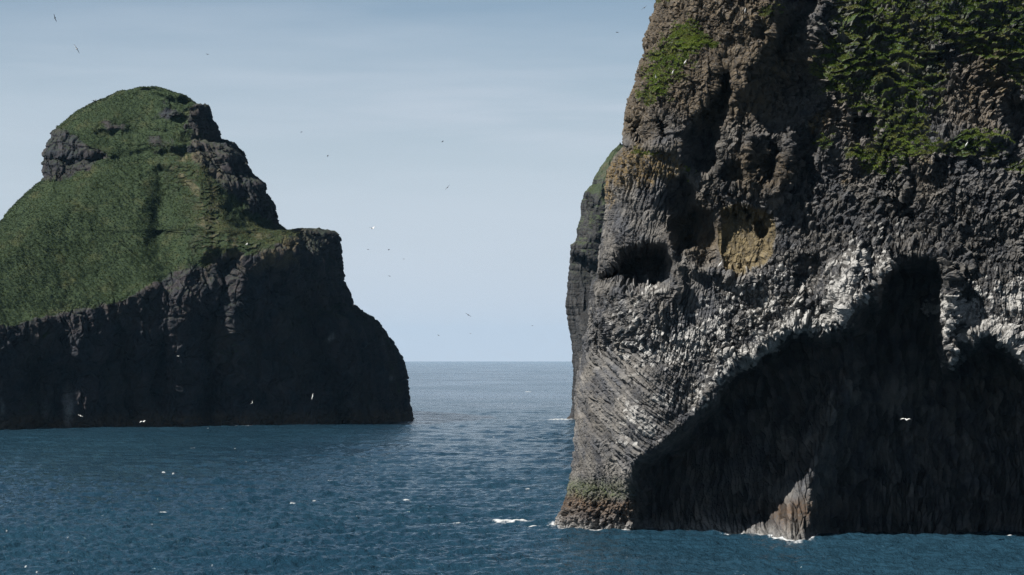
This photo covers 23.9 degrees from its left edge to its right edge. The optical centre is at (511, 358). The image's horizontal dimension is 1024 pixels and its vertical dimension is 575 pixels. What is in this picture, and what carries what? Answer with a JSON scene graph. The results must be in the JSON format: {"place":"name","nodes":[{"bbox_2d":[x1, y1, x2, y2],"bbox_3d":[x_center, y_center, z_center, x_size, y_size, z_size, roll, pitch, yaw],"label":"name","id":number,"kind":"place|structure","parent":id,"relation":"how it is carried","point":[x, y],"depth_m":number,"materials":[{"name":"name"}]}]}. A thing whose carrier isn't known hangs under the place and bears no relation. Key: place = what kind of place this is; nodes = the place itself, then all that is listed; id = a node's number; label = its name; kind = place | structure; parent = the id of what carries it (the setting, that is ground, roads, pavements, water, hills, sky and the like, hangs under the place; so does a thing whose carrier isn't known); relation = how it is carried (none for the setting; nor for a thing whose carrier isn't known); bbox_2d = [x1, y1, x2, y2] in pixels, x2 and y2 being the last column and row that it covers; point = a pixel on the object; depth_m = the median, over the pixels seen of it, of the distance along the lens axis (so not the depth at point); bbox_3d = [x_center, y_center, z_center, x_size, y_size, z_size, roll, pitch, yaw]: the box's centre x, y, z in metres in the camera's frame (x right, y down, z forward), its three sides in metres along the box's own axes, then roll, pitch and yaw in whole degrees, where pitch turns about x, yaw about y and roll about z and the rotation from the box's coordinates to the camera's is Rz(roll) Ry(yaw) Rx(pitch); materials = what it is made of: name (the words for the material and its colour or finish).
{"place":"outdoors","nodes":[
{"label":"outdoors","id":0,"kind":"place"},
{"bbox_2d":[0,86,414,429],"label":"grassy island","id":1,"kind":"structure","parent":0,"point":[155,353],"depth_m":728.24,"materials":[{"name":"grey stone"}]},
{"bbox_2d":[0,0,655,360],"label":"sky","id":2,"kind":"structure","parent":0,"point":[526,101],"materials":[{"name":"blue"}]},
{"bbox_2d":[0,361,1023,574],"bbox_3d":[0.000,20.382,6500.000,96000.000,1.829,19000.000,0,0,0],"label":"sea","id":3,"kind":"structure","parent":0,"point":[467,470],"depth_m":327.04,"materials":[{"name":"liquid"}]},
{"bbox_2d":[565,143,622,418],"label":"sea cliff","id":4,"kind":"structure","parent":0,"point":[583,262],"depth_m":801.29,"materials":[{"name":"grey stone"}]},
{"bbox_2d":[554,0,1023,540],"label":"basalt cliff","id":5,"kind":"structure","parent":0,"point":[812,340],"depth_m":276.56,"materials":[{"name":"grey stone"}]},
{"bbox_2d":[631,0,1023,181],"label":"grass","id":6,"kind":"structure","parent":5,"relation":"on","point":[877,76],"depth_m":277.70,"materials":[{"name":"green plant"}]}
]}

